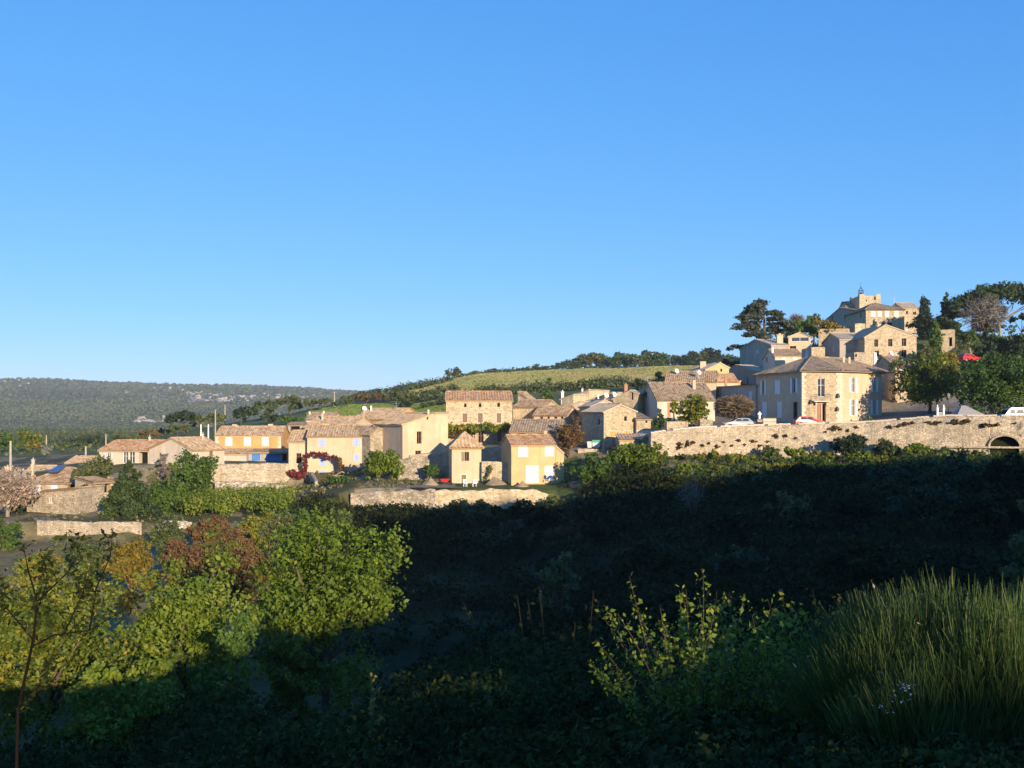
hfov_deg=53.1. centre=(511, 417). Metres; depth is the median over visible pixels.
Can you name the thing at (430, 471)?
bush
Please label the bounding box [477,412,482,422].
window
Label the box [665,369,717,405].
house
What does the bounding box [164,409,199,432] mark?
oak tree
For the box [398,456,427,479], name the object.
garden wall
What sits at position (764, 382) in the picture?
window
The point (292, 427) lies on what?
doorway
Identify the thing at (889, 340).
window
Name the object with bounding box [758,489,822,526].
shrub
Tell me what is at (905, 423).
wall plant
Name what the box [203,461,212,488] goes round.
bush
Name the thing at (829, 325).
tree
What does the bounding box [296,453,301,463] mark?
window
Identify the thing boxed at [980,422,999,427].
wall plant
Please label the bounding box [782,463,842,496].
shrub
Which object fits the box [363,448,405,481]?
fig bush
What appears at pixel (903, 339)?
window
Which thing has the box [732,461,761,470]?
bush
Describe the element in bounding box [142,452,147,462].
doorway
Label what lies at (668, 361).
oak tree
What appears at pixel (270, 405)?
oak tree
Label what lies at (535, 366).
oak tree
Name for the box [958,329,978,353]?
tree
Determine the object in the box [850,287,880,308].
castle tower
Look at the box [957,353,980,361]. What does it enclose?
parked car
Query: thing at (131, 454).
window
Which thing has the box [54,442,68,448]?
tree
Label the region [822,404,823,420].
doorway
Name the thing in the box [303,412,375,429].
house
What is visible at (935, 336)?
cypress
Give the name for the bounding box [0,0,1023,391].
sky
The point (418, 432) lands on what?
window
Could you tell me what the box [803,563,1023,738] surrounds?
grass
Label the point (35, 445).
tree
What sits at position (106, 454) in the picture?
window
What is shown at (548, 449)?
window
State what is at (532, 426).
house
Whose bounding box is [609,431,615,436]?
window
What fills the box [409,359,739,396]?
field
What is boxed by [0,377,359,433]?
woods
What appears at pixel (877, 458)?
bush
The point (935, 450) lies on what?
bush
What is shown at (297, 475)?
creeper
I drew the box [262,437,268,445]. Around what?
window
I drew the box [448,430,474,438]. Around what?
vine
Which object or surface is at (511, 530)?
shrub
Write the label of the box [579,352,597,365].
oak tree
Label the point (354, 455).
window
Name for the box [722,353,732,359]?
oak tree
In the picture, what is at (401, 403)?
oak tree
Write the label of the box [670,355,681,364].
oak tree
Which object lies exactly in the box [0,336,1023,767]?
ground
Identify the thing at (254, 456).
window
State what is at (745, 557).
shrub
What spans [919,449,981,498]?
shrub
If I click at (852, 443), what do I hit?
bush
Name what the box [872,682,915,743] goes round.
flower
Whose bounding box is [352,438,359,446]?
window
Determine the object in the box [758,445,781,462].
bush
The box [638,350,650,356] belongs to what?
oak tree
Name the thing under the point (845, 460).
bush
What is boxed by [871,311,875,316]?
window
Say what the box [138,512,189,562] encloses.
bush
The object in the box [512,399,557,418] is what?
house
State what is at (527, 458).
house
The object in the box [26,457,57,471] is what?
house
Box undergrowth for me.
[287,454,1023,686]
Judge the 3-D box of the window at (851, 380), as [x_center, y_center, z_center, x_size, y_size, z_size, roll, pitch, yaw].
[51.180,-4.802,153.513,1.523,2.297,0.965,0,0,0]
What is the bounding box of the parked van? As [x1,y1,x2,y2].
[997,408,1023,415]
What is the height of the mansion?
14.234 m
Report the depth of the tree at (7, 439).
235.35 m
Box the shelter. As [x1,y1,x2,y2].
[247,448,288,460]
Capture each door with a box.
[667,403,669,416]
[817,404,820,419]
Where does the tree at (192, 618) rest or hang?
on the ground at (410, 654)
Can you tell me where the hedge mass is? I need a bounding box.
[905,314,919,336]
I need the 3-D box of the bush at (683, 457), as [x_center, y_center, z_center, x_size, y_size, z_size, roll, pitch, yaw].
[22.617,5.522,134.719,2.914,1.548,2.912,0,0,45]
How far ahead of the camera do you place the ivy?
137.48 m
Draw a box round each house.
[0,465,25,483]
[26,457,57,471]
[26,462,112,493]
[97,435,165,464]
[214,424,290,447]
[287,430,307,471]
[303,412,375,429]
[305,411,341,421]
[306,424,372,472]
[355,426,382,468]
[357,406,415,422]
[374,410,448,459]
[445,391,512,443]
[500,431,556,485]
[509,419,564,447]
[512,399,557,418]
[532,405,578,429]
[559,390,596,404]
[568,401,587,425]
[573,388,609,399]
[578,399,612,425]
[580,403,637,448]
[586,392,623,401]
[612,383,644,413]
[634,412,651,433]
[643,376,715,423]
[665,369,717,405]
[688,361,730,372]
[716,385,757,417]
[717,373,738,386]
[729,364,762,384]
[739,333,789,366]
[762,347,801,370]
[786,331,811,352]
[821,333,858,357]
[856,324,917,366]
[872,353,911,402]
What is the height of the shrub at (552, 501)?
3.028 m
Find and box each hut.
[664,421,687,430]
[698,420,712,425]
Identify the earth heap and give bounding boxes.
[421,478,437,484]
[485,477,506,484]
[514,481,528,486]
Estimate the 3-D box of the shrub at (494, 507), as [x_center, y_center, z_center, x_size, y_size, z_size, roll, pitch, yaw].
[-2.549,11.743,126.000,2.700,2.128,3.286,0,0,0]
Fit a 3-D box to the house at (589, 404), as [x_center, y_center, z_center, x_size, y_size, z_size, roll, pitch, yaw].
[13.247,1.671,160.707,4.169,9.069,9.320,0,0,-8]
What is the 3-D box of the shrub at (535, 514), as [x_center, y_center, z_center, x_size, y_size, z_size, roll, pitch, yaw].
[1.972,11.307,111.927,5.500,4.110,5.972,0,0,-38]
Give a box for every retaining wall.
[210,463,288,485]
[410,446,500,466]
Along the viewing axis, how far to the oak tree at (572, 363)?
548.87 m
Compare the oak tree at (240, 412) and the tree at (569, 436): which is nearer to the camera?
the tree at (569, 436)
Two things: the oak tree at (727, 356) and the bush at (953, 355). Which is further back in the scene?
the oak tree at (727, 356)
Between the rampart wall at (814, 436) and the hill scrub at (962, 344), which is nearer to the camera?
the rampart wall at (814, 436)
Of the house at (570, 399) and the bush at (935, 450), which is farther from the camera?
the house at (570, 399)
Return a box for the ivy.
[482,465,492,483]
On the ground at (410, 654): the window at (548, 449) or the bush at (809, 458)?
the bush at (809, 458)
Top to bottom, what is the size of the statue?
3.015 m
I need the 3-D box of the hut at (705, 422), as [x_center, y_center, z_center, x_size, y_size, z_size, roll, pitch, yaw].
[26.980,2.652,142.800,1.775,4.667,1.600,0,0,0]
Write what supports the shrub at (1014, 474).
on the ground at (410, 654)
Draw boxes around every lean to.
[224,448,254,460]
[555,444,564,482]
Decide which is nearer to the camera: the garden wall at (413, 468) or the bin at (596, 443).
the garden wall at (413, 468)
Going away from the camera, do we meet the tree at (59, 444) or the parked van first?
the parked van
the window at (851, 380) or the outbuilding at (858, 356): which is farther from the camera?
the outbuilding at (858, 356)
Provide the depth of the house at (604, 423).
148.33 m
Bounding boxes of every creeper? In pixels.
[287,468,306,481]
[302,451,338,475]
[335,456,344,474]
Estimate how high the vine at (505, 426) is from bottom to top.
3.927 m
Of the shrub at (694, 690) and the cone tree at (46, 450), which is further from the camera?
the cone tree at (46, 450)
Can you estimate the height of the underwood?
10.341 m
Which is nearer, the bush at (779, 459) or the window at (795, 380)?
the bush at (779, 459)
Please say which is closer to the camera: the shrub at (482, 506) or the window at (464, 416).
the shrub at (482, 506)
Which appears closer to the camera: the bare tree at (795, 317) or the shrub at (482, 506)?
the shrub at (482, 506)
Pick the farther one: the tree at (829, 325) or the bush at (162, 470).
the tree at (829, 325)
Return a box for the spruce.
[973,320,998,360]
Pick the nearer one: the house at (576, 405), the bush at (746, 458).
the bush at (746, 458)
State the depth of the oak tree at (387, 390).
426.04 m
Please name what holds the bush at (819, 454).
on the ground at (410, 654)
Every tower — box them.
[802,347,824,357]
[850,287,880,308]
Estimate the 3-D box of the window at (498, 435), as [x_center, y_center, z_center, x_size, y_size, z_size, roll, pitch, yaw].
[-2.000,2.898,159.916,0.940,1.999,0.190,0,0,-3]
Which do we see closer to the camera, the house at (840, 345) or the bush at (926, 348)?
the bush at (926, 348)
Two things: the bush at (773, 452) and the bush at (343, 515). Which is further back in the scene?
the bush at (773, 452)
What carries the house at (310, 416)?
on the ground at (410, 654)
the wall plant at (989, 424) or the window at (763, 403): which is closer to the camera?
the wall plant at (989, 424)
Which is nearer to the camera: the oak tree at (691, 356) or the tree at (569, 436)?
the tree at (569, 436)
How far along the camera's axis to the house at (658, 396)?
167.97 m
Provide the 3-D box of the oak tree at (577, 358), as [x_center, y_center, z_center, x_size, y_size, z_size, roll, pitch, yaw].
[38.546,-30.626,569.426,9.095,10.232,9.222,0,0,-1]
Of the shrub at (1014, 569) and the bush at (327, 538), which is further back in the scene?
the bush at (327, 538)
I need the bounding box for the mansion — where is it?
[752,355,892,422]
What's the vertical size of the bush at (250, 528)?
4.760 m
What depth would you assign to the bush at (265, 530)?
77.12 m
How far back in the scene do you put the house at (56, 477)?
129.90 m
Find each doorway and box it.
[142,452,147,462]
[291,426,299,430]
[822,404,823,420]
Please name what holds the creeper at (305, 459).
on the ground at (410, 654)
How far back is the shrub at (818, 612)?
10.92 m
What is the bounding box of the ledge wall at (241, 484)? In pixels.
[215,481,285,490]
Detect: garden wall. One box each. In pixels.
[156,520,191,530]
[310,472,318,485]
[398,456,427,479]
[482,461,506,482]
[578,448,604,452]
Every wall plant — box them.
[829,425,839,430]
[899,421,910,425]
[951,418,958,424]
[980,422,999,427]
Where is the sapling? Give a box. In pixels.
[0,527,158,767]
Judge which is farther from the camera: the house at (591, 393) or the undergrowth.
the house at (591, 393)
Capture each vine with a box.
[448,421,511,433]
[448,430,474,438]
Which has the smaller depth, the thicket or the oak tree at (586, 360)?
the thicket
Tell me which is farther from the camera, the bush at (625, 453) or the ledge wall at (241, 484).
the ledge wall at (241, 484)
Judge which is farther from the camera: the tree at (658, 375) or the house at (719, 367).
the tree at (658, 375)
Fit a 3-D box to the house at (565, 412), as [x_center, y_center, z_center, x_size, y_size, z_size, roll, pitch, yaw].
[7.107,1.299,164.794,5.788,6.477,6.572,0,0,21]
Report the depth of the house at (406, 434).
148.43 m
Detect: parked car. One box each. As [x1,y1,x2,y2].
[722,418,753,424]
[792,416,823,423]
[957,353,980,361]
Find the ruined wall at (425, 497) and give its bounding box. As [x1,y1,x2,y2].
[350,488,434,510]
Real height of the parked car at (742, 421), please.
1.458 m
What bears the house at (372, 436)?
on the ground at (410, 654)
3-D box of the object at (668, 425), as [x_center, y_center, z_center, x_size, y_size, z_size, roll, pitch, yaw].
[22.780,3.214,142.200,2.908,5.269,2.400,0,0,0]
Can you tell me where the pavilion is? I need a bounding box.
[445,431,484,482]
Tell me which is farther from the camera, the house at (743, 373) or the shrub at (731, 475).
the house at (743, 373)
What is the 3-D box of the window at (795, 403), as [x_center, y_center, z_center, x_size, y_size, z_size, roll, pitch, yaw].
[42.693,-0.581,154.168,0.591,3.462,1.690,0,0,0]
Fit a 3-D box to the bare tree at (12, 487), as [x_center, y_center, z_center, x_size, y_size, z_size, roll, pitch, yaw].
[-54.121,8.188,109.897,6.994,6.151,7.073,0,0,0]
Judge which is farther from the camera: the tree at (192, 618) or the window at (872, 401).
the window at (872, 401)
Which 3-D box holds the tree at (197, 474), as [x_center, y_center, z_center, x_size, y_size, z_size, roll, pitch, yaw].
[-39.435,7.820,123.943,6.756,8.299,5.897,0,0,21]
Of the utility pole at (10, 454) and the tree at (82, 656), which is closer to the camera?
the tree at (82, 656)
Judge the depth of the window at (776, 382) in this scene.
160.35 m
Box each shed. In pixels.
[74,476,114,498]
[615,433,647,449]
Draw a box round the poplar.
[539,387,554,398]
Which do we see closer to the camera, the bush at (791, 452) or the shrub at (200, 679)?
the shrub at (200, 679)
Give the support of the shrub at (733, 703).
on the ground at (410, 654)
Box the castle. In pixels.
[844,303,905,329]
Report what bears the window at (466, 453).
in the pavilion
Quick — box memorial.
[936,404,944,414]
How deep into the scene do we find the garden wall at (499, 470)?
137.89 m
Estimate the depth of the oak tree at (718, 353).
568.94 m
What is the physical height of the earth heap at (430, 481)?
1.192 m
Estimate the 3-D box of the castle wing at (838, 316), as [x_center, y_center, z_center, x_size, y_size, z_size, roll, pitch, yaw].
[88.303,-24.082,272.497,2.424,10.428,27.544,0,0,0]
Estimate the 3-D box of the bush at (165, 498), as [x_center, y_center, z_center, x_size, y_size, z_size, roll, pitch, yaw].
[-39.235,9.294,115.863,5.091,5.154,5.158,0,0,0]
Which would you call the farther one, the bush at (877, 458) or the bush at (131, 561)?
the bush at (877, 458)
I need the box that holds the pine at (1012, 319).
[1008,312,1023,333]
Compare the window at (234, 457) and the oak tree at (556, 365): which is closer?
the window at (234, 457)
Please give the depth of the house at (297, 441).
152.20 m
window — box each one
[50,485,57,488]
[104,452,112,458]
[122,452,127,463]
[129,452,134,462]
[225,437,232,445]
[232,455,238,460]
[244,437,250,445]
[251,453,260,460]
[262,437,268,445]
[265,453,281,460]
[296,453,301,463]
[318,438,325,446]
[319,458,325,465]
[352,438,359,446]
[353,454,359,461]
[416,431,420,444]
[462,413,467,422]
[462,452,469,461]
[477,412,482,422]
[478,431,483,442]
[496,412,501,422]
[496,430,501,441]
[518,446,526,456]
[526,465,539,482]
[544,446,554,456]
[544,465,553,480]
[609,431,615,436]
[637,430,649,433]
[760,381,765,395]
[761,401,766,417]
[773,379,779,394]
[776,401,781,418]
[790,378,797,393]
[791,337,808,341]
[794,402,796,417]
[818,378,823,396]
[849,377,856,392]
[849,399,856,416]
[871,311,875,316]
[871,377,877,391]
[871,400,877,414]
[874,339,877,346]
[888,339,891,346]
[901,338,906,346]
[902,350,905,357]
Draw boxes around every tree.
[0,430,16,451]
[0,465,42,516]
[0,558,163,761]
[16,428,45,450]
[26,442,41,449]
[41,444,52,454]
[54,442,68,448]
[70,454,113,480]
[76,433,104,439]
[111,433,138,439]
[113,524,268,758]
[138,428,164,436]
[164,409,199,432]
[165,423,191,436]
[165,448,219,493]
[195,413,226,429]
[232,405,258,424]
[236,502,413,717]
[254,399,278,419]
[259,414,283,423]
[276,395,303,414]
[278,415,301,422]
[303,397,336,409]
[337,397,353,403]
[352,392,381,402]
[376,387,405,394]
[381,388,417,406]
[391,398,413,407]
[444,366,462,378]
[532,363,539,369]
[550,362,560,368]
[560,361,568,368]
[568,360,583,367]
[574,353,585,367]
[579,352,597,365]
[596,353,608,365]
[596,360,606,367]
[606,354,625,364]
[619,353,632,365]
[624,353,644,365]
[632,378,644,389]
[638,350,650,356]
[641,351,662,360]
[642,357,653,365]
[650,351,669,363]
[655,371,662,380]
[663,353,672,364]
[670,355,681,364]
[670,399,678,420]
[675,393,709,426]
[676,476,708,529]
[682,350,698,363]
[695,351,709,360]
[701,346,714,356]
[706,354,719,361]
[712,349,724,359]
[713,394,755,417]
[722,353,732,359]
[722,358,739,366]
[783,319,817,339]
[788,312,805,322]
[805,313,820,344]
[812,318,845,337]
[887,347,962,412]
[954,350,1023,414]
[958,293,1012,335]
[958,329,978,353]
[989,324,1016,360]
[1006,333,1023,358]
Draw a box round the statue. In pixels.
[756,411,762,423]
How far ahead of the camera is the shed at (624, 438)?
142.09 m
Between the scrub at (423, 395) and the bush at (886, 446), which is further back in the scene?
the scrub at (423, 395)
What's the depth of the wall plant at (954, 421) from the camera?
131.84 m
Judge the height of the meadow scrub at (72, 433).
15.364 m
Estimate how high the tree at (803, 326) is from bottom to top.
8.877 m
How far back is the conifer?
109.02 m
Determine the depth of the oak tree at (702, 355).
556.30 m
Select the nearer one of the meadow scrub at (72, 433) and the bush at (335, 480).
the bush at (335, 480)
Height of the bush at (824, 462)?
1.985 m
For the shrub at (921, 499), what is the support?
on the ground at (410, 654)
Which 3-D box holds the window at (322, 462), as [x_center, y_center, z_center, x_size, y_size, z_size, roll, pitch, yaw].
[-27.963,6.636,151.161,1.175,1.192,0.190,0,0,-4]
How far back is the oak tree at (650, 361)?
551.54 m
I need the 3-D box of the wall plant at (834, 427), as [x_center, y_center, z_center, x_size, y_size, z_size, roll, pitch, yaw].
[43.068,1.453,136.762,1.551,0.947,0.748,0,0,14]
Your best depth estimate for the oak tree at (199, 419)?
266.26 m
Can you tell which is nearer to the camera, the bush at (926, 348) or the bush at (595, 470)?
the bush at (595, 470)
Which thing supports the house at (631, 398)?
on the ground at (410, 654)
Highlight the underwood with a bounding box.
[513,357,739,370]
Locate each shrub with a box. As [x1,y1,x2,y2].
[0,562,54,663]
[57,643,217,767]
[176,612,264,763]
[252,628,335,731]
[347,673,401,767]
[400,512,451,532]
[438,498,493,524]
[461,589,663,767]
[472,519,534,550]
[489,505,499,513]
[506,502,558,536]
[507,498,539,512]
[535,550,580,631]
[540,496,567,513]
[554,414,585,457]
[588,569,811,739]
[639,473,683,496]
[653,603,813,735]
[707,544,780,582]
[710,472,769,491]
[717,590,839,736]
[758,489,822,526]
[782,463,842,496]
[806,588,852,642]
[885,480,961,535]
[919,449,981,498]
[979,451,1023,495]
[999,499,1023,613]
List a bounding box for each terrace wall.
[37,520,141,535]
[435,488,548,509]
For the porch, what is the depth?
182.90 m
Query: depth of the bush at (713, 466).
126.82 m
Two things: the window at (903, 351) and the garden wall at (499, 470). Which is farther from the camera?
the window at (903, 351)
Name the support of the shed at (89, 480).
on the ground at (410, 654)
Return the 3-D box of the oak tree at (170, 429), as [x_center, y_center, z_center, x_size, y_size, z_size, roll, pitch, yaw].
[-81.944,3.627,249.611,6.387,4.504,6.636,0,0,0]
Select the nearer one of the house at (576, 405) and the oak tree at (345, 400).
the house at (576, 405)
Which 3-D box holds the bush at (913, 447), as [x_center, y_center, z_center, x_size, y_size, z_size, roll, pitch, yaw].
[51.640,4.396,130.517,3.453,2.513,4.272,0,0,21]
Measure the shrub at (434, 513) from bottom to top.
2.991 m
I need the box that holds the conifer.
[97,459,164,519]
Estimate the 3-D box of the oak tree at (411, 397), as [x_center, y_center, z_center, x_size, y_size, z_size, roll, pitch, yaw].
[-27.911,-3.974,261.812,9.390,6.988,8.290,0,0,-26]
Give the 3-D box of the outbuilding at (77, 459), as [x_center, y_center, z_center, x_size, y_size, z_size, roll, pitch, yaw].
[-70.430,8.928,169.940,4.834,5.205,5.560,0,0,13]
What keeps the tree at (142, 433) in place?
on the ground at (410, 654)
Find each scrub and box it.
[0,421,237,455]
[11,441,637,576]
[330,367,515,404]
[657,420,1023,503]
[740,332,1021,397]
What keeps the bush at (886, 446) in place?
on the ground at (410, 654)
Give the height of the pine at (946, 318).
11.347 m
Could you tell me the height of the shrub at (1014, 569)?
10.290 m
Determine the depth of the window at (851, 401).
153.75 m
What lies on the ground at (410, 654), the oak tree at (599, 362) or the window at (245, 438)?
the oak tree at (599, 362)
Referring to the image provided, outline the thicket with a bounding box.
[0,626,1023,767]
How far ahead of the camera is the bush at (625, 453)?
129.83 m
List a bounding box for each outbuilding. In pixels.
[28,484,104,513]
[64,455,97,463]
[819,328,849,346]
[845,352,865,363]
[847,323,864,332]
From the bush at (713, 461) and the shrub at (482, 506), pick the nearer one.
the shrub at (482, 506)
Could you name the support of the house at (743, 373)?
on the ground at (410, 654)
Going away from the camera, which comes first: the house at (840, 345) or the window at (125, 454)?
the window at (125, 454)
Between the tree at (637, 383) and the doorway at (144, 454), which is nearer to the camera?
the doorway at (144, 454)
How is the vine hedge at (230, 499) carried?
on the ground at (410, 654)
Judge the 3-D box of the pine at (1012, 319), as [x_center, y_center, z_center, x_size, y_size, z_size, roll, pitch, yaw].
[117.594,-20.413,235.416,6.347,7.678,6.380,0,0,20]
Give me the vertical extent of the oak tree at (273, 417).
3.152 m
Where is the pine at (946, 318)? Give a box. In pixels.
[933,292,962,336]
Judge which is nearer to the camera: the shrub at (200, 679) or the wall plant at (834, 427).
the shrub at (200, 679)
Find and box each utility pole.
[9,441,11,475]
[215,410,215,442]
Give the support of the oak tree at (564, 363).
on the ground at (410, 654)
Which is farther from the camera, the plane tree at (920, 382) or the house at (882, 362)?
the house at (882, 362)
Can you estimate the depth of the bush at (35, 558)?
81.40 m
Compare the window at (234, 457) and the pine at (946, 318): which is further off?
the pine at (946, 318)
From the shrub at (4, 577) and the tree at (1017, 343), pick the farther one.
the tree at (1017, 343)
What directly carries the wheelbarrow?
on the ground at (410, 654)
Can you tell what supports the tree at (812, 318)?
on the ground at (410, 654)
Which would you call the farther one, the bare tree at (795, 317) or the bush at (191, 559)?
the bare tree at (795, 317)
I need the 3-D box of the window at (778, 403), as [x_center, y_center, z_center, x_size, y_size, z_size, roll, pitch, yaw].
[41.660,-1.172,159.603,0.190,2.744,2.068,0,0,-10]
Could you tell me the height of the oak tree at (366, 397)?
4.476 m
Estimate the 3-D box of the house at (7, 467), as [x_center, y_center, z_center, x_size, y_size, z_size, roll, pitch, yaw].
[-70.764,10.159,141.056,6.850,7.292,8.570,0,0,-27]
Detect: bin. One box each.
[586,441,591,447]
[592,440,600,447]
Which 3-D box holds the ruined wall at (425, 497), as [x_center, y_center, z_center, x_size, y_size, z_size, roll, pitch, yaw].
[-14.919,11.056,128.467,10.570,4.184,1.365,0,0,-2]
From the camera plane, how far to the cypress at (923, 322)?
225.24 m
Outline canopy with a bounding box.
[951,405,984,415]
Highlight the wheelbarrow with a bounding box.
[437,479,452,484]
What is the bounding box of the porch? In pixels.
[287,422,307,432]
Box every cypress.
[915,294,933,339]
[926,319,945,352]
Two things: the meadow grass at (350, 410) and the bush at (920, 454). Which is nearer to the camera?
the bush at (920, 454)
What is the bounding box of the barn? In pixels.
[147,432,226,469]
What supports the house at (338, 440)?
on the ground at (410, 654)
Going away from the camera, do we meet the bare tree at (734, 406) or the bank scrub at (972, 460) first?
the bank scrub at (972, 460)
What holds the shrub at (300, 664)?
on the ground at (410, 654)
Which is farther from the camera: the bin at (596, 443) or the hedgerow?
the hedgerow
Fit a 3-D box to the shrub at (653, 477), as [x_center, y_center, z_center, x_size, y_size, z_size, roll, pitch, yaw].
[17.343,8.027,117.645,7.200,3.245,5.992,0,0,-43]
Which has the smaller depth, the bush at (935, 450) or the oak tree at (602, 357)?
the bush at (935, 450)
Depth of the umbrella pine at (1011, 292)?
225.77 m
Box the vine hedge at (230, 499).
[170,480,301,516]
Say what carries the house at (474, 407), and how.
on the ground at (410, 654)
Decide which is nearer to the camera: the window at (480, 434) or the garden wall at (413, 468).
the garden wall at (413, 468)
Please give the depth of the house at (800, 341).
206.54 m
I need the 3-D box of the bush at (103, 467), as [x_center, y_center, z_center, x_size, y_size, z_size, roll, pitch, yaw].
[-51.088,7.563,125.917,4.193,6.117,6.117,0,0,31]
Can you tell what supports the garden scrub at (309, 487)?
on the ground at (410, 654)
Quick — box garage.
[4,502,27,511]
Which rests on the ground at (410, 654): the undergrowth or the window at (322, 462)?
the undergrowth
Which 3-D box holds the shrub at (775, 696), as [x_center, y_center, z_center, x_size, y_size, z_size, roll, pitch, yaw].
[3.115,2.731,11.040,1.825,1.750,1.581,0,0,0]
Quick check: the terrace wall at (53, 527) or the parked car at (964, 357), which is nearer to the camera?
the terrace wall at (53, 527)
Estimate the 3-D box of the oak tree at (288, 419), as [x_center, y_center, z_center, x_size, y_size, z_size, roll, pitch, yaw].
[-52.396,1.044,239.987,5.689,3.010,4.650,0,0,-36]
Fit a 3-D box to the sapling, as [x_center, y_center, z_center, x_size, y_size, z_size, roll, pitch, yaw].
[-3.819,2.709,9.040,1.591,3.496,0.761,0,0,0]
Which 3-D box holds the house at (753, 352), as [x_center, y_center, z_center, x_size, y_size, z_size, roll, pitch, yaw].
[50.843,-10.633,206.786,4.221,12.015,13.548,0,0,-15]
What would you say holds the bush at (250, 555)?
on the ground at (410, 654)
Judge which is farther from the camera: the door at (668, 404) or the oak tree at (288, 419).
the oak tree at (288, 419)
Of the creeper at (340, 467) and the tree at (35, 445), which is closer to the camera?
the creeper at (340, 467)
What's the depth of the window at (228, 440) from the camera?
171.57 m
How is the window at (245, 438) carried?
in the house at (237, 436)
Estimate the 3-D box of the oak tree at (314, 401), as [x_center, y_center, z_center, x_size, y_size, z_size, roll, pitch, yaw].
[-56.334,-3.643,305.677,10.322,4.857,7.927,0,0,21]
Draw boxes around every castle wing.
[824,307,858,327]
[839,301,854,307]
[892,302,918,333]
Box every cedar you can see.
[726,297,796,350]
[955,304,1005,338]
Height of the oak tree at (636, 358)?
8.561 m
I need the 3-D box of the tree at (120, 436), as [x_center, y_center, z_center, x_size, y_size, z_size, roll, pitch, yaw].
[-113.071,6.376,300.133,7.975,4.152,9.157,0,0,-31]
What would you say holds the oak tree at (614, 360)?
on the ground at (410, 654)
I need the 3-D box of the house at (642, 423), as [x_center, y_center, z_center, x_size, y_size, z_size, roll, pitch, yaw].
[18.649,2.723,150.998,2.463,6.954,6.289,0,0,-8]
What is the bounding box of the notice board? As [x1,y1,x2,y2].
[763,418,775,424]
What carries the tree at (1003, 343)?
on the ground at (410, 654)
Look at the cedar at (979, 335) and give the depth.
233.37 m
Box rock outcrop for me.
[3,379,314,421]
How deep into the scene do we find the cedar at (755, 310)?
215.23 m
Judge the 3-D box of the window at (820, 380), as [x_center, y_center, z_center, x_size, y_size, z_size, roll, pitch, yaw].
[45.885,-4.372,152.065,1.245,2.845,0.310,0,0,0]
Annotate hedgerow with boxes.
[417,372,665,407]
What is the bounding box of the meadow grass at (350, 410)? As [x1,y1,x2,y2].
[306,400,445,416]
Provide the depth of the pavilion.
138.78 m
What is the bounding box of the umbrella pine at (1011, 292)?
[944,280,1023,336]
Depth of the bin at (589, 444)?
147.67 m
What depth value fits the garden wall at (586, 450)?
146.64 m
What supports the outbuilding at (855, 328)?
on the ground at (410, 654)
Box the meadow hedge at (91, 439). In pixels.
[52,432,107,445]
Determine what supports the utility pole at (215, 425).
on the ground at (410, 654)
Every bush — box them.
[0,518,24,551]
[6,494,31,513]
[10,549,66,588]
[65,541,111,579]
[99,531,165,613]
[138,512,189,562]
[147,478,191,514]
[155,454,171,484]
[156,536,219,598]
[184,513,230,548]
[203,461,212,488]
[213,525,272,615]
[232,510,276,552]
[258,512,300,594]
[277,506,318,542]
[315,519,351,565]
[324,506,357,528]
[327,475,352,485]
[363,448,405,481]
[422,464,439,478]
[569,452,618,484]
[607,441,668,472]
[651,412,671,429]
[674,454,696,460]
[676,462,699,472]
[692,448,719,459]
[701,463,729,472]
[703,459,731,464]
[725,453,755,462]
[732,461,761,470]
[738,455,758,463]
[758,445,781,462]
[764,462,792,470]
[767,456,794,464]
[783,446,808,461]
[795,455,820,463]
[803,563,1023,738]
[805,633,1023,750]
[807,459,834,467]
[811,450,835,459]
[828,432,867,459]
[836,456,871,466]
[846,450,870,461]
[869,455,903,465]
[872,437,900,455]
[901,453,940,461]
[903,442,930,455]
[911,343,939,363]
[930,447,948,454]
[940,351,960,368]
[947,449,983,456]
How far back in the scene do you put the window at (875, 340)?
192.71 m
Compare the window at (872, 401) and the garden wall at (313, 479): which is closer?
the garden wall at (313, 479)
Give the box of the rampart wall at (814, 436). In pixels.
[648,414,1023,457]
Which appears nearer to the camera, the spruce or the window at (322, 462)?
the window at (322, 462)
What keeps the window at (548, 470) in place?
in the house at (527, 458)
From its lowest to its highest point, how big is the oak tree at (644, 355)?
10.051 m
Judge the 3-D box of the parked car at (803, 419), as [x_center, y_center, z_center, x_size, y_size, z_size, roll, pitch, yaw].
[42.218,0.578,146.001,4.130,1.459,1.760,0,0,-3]
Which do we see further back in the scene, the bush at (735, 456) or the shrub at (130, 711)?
the bush at (735, 456)
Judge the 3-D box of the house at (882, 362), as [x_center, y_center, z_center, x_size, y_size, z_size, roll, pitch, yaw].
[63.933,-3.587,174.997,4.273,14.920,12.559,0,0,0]
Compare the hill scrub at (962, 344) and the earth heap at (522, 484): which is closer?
the earth heap at (522, 484)
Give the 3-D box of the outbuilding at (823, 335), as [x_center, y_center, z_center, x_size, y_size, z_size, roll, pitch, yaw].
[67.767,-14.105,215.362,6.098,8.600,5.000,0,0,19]
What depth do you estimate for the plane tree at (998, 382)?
136.97 m

